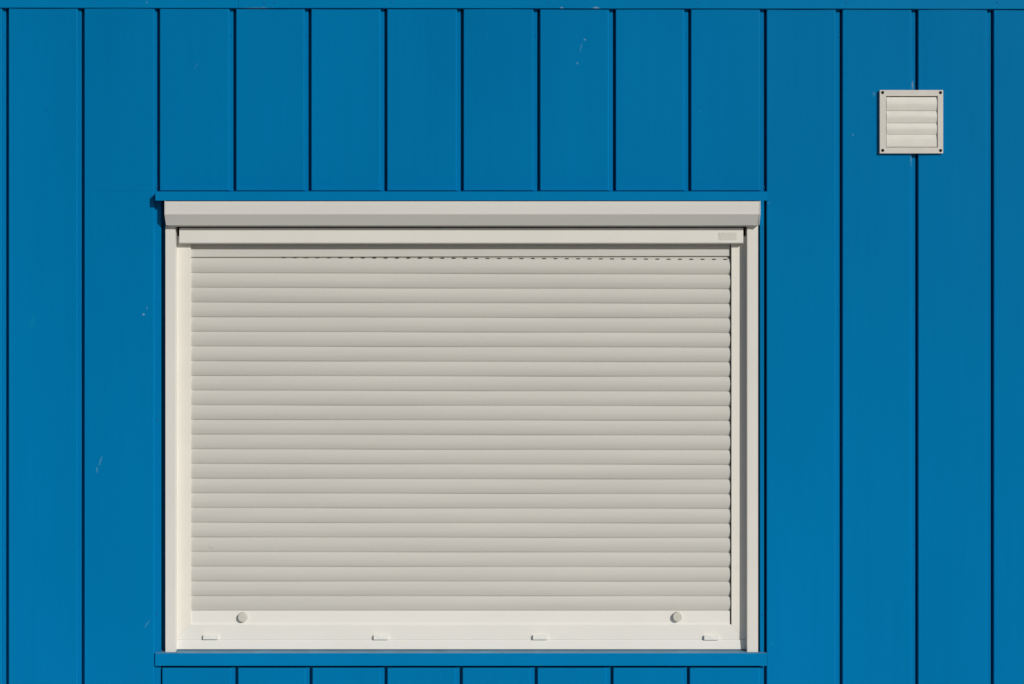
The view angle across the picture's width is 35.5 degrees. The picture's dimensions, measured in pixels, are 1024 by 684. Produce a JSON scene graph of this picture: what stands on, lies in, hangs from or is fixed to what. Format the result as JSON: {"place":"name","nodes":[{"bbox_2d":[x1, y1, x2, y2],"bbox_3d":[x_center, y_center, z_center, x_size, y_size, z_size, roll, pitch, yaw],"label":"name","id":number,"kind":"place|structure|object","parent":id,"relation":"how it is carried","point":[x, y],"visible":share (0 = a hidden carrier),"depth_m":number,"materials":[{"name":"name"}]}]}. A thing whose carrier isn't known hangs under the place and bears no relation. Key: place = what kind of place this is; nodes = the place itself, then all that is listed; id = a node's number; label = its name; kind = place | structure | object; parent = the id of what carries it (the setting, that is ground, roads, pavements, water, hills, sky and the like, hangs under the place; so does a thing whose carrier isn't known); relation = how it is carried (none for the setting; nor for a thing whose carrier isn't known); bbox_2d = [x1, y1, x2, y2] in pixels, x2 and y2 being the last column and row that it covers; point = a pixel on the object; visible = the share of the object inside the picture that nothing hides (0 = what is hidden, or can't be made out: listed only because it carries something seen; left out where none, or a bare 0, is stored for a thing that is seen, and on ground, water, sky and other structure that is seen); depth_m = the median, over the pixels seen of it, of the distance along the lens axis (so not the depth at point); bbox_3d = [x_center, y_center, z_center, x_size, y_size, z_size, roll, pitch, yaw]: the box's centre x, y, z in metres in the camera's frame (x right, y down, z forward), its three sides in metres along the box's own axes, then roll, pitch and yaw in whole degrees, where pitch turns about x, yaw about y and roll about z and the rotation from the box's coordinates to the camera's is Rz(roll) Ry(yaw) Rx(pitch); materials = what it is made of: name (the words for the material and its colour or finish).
{"place":"outdoors","nodes":[
{"label":"outdoors","id":0,"kind":"place"},
{"label":"ground","id":1,"kind":"structure","parent":0,"visible":0},
{"bbox_2d":[0,0,1023,683],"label":"cabin","id":2,"kind":"object","parent":1,"relation":"on","point":[890,418],"visible":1,"depth_m":5.20,"materials":[{"name":"blue paint"}]},
{"bbox_2d":[164,201,759,651],"bbox_3d":[-0.164,0.278,5.219,1.932,1.479,0.105,0,0,0],"label":"roller shutter","id":3,"kind":"object","parent":2,"relation":"attached to","point":[460,423],"visible":1,"depth_m":5.25,"materials":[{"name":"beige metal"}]},
{"bbox_2d":[879,90,942,153],"bbox_3d":[1.296,-0.714,5.194,0.206,0.206,0.012,0,0,0],"label":"wall vent","id":4,"kind":"object","parent":2,"relation":"attached to","point":[910,121],"depth_m":5.19,"materials":[{"name":"beige plastic"}]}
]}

